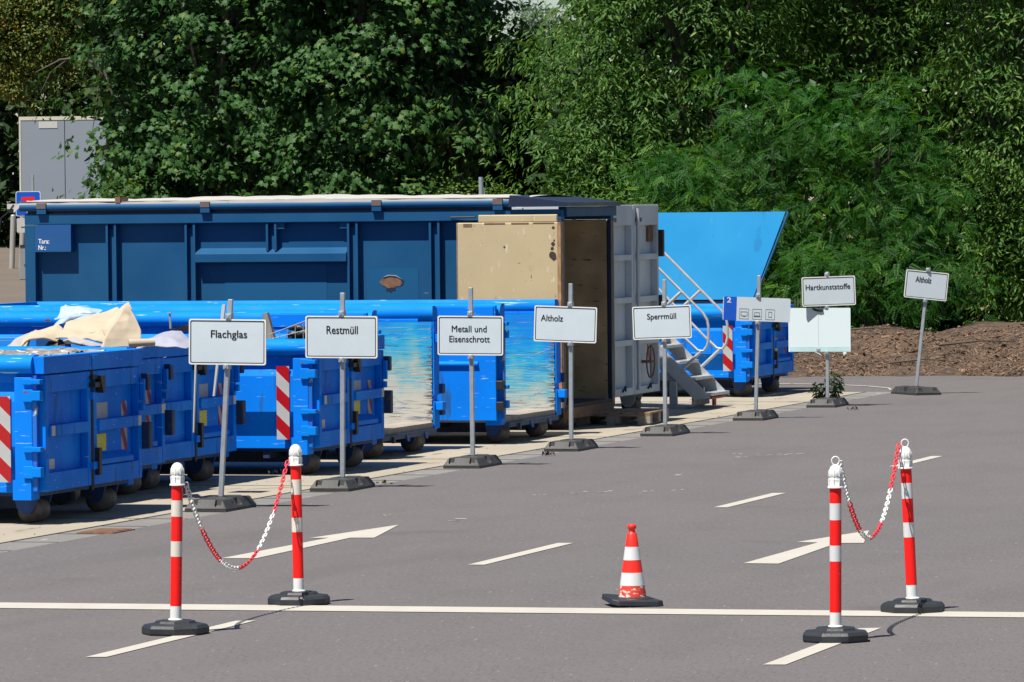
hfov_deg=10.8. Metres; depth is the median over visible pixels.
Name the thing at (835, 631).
barrier post
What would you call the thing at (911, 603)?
barrier post
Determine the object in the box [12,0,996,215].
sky
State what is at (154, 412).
door
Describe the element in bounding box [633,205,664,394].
door
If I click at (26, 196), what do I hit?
dead end sign
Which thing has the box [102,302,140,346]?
carpet piece
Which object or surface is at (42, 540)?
gutter strip
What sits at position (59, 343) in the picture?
carpet piece
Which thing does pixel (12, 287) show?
access road
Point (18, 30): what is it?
dry tree
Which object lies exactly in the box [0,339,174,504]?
rolloff container
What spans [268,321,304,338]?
wire grid
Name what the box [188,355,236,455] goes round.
door
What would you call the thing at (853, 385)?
curved line
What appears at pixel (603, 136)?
walnut tree
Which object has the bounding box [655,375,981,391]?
yard asphalt rear
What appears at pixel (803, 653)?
lane dash
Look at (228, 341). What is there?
sign stand
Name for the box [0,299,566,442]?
rolloff container
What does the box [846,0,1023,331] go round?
walnut tree
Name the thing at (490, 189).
green shrub
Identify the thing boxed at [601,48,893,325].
locust bush
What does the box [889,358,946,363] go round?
dead branch
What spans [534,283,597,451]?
sign stand
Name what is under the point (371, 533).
lane arrow
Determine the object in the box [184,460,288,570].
plastic chain
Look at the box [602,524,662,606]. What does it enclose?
traffic cone
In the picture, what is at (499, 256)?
door
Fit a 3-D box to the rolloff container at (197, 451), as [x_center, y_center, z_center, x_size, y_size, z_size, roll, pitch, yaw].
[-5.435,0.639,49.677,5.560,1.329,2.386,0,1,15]
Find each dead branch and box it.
[851,327,901,329]
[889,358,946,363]
[938,340,1011,345]
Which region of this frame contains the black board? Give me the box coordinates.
[169,325,188,330]
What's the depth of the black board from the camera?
47.03 m
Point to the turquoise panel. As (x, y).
(6, 341)
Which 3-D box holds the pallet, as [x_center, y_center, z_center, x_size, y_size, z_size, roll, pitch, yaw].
[1.259,0.861,61.908,0.855,0.146,1.240,0,1,11]
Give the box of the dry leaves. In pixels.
[541,451,554,455]
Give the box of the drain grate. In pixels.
[76,528,134,533]
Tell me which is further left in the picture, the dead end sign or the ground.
the dead end sign
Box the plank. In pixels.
[263,312,275,338]
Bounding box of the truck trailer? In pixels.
[19,116,117,199]
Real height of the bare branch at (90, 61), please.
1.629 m
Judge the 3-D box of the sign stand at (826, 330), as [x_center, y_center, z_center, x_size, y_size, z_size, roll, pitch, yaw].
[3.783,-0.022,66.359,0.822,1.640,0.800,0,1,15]
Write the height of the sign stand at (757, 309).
1.657 m
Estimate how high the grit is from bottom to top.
0.010 m
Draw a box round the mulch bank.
[780,321,1023,377]
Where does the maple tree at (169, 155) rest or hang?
on the ground
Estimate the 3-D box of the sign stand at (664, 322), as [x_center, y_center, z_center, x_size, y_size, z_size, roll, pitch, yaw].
[1.629,0.175,58.669,0.660,1.673,0.800,0,1,15]
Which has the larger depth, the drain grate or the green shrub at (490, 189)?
the green shrub at (490, 189)
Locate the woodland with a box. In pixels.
[0,0,1023,332]
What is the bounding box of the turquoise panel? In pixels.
[0,335,49,345]
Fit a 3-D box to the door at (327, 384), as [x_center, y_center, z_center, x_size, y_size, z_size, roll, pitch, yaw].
[-1.685,0.554,50.871,0.109,0.850,0.942,0,1,15]
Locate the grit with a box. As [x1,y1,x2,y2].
[3,398,775,534]
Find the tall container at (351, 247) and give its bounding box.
[0,194,620,428]
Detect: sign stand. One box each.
[185,299,265,511]
[305,293,377,491]
[438,287,502,468]
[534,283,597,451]
[632,280,691,435]
[723,275,790,420]
[788,272,855,407]
[891,268,948,395]
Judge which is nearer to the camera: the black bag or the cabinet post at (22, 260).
the black bag
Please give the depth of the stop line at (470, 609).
33.53 m
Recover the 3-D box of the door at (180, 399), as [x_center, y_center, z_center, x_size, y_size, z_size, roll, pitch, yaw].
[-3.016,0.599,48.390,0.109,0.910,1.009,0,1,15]
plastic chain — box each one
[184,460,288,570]
[838,443,900,540]
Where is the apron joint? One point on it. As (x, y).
(371, 478)
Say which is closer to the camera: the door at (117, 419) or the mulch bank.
the door at (117, 419)
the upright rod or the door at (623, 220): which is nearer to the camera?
the upright rod
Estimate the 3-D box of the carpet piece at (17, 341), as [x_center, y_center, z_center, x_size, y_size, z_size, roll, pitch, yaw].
[-4.194,-0.018,46.773,0.216,0.147,0.516,0,1,15]
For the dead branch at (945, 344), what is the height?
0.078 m
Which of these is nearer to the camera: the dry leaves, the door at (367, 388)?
the door at (367, 388)
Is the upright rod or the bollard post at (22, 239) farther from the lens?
the bollard post at (22, 239)
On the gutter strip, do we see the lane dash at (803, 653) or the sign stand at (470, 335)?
the sign stand at (470, 335)
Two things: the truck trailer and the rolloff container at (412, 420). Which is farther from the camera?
the truck trailer
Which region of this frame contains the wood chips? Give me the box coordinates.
[794,324,1023,376]
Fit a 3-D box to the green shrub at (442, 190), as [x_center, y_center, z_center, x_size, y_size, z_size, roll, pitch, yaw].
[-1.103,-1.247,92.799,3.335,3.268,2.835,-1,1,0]
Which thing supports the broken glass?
in the rolloff container at (71, 424)
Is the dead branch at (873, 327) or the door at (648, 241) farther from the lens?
the dead branch at (873, 327)
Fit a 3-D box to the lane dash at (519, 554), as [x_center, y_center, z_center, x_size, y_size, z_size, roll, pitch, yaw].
[0.073,1.519,38.908,0.115,0.001,2.420,0,1,15]
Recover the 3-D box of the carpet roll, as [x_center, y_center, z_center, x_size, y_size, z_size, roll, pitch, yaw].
[-3.139,0.017,46.130,0.227,0.074,0.072,-1,1,-10]
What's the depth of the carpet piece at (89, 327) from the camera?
46.73 m
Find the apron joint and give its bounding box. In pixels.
[0,392,863,550]
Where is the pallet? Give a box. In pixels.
[576,408,668,424]
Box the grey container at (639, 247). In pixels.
[512,205,664,408]
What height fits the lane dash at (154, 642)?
0.001 m
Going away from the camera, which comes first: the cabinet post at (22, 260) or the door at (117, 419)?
the door at (117, 419)
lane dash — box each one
[87,620,254,656]
[468,543,570,564]
[716,493,782,506]
[766,628,878,663]
[892,456,940,465]
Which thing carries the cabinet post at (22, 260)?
on the ground
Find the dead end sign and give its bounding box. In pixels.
[16,175,40,232]
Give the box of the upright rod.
[167,312,172,328]
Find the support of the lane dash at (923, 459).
on the yard asphalt at (698, 548)
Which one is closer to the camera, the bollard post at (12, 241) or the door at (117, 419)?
the door at (117, 419)
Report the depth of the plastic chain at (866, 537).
31.91 m
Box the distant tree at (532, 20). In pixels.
[500,0,580,47]
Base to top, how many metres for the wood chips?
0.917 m
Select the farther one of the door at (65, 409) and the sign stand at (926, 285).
the sign stand at (926, 285)
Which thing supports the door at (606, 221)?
in the tall container at (351, 247)
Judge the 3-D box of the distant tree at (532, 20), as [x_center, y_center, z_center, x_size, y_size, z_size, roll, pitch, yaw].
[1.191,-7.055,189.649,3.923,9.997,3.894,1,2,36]
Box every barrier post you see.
[142,462,208,635]
[268,444,329,605]
[803,456,867,643]
[880,439,944,613]
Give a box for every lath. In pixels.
[193,364,196,431]
[213,304,225,395]
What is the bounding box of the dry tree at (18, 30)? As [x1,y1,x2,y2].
[0,0,129,171]
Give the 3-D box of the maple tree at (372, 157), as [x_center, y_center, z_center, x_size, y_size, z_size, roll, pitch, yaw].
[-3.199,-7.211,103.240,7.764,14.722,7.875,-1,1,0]
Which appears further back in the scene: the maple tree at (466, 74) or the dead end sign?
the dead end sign
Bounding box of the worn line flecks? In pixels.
[384,453,799,520]
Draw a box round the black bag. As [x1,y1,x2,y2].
[286,323,304,338]
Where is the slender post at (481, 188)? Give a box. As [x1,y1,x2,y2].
[479,177,484,194]
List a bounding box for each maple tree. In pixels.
[31,0,407,198]
[190,0,523,195]
[336,0,551,194]
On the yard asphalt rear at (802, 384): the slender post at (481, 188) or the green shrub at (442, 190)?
the slender post at (481, 188)
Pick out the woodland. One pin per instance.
(8, 156)
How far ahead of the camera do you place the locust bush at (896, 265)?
85.66 m
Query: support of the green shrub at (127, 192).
on the ground
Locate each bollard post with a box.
[9,214,15,268]
[19,216,24,245]
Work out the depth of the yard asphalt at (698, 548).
37.24 m
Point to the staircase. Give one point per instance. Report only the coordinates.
(679, 377)
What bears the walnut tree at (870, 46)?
on the ground
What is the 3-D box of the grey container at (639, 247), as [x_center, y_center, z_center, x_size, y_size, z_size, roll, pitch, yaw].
[-1.471,-0.353,64.769,6.160,2.479,2.540,0,1,15]
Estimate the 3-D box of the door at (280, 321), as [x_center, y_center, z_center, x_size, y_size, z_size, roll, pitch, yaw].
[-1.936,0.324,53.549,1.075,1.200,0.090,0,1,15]
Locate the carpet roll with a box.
[128,339,154,346]
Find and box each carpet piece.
[8,330,36,345]
[20,324,62,345]
[45,340,70,346]
[55,307,118,342]
[63,335,101,346]
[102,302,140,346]
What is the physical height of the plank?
0.350 m
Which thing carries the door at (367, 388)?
in the rolloff container at (289, 392)
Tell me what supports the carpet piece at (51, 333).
on the mixed waste
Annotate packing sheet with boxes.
[54,309,94,324]
[137,331,188,348]
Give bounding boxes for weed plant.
[807,371,845,398]
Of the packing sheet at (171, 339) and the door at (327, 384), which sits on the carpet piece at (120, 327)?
the packing sheet at (171, 339)
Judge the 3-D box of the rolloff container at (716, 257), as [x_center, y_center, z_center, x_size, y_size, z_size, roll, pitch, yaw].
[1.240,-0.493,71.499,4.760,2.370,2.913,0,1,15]
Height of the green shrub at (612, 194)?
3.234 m
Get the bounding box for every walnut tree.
[428,0,871,285]
[692,0,1022,326]
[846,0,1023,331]
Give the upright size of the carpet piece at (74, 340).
0.120 m
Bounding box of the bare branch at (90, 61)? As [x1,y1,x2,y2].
[35,57,112,131]
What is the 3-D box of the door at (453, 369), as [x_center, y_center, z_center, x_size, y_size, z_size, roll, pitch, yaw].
[-0.698,0.232,56.733,1.110,1.200,0.090,0,1,15]
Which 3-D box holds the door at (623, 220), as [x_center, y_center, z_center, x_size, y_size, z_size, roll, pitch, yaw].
[1.244,-0.468,63.367,0.142,2.230,1.176,0,1,15]
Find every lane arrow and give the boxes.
[225,525,396,557]
[746,530,868,563]
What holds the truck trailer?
on the access road
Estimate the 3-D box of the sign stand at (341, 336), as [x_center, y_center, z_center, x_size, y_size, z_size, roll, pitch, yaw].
[-1.489,0.441,48.013,0.667,1.735,0.800,0,1,15]
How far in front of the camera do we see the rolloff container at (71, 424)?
43.68 m
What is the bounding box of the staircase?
[659,252,728,408]
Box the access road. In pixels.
[0,201,25,303]
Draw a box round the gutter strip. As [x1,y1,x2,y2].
[0,392,890,552]
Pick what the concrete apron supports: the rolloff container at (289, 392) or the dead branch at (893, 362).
the rolloff container at (289, 392)
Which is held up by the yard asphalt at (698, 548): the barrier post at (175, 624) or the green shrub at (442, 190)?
the barrier post at (175, 624)
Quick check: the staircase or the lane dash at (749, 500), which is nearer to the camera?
the lane dash at (749, 500)
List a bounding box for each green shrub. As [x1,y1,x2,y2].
[85,170,159,198]
[395,172,478,195]
[467,174,542,194]
[545,173,673,212]
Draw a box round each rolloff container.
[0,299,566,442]
[0,306,445,457]
[0,334,245,489]
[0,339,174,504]
[0,347,152,522]
[2,334,392,473]
[658,212,799,396]
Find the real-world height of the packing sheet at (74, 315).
0.178 m
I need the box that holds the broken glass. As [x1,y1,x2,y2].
[0,347,105,355]
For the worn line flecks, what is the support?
on the yard asphalt at (698, 548)
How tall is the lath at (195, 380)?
0.620 m
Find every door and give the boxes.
[37,371,90,491]
[87,366,141,484]
[137,357,164,465]
[164,356,194,460]
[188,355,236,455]
[262,313,367,333]
[312,358,349,447]
[351,350,383,442]
[436,305,497,420]
[456,214,557,299]
[606,205,633,396]
[606,221,615,393]
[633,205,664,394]
[750,321,772,376]
[774,322,793,373]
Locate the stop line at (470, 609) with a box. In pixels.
[0,602,1023,616]
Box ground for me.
[788,216,1023,376]
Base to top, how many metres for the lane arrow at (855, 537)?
0.001 m
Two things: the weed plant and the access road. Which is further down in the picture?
the weed plant
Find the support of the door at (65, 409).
in the rolloff container at (71, 424)
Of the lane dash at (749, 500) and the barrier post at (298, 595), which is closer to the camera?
the barrier post at (298, 595)
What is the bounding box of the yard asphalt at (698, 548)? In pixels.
[0,376,1023,681]
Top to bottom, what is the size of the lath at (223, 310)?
0.805 m
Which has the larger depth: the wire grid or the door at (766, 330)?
the door at (766, 330)
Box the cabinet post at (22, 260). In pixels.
[19,245,24,279]
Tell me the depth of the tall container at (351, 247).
60.99 m
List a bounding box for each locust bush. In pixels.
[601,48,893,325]
[753,61,1011,332]
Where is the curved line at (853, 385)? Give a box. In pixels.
[758,383,891,389]
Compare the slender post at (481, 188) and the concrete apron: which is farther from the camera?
the slender post at (481, 188)
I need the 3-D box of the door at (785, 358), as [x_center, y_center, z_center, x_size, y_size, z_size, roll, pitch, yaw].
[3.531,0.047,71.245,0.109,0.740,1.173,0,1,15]
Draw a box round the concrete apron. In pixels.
[0,392,859,542]

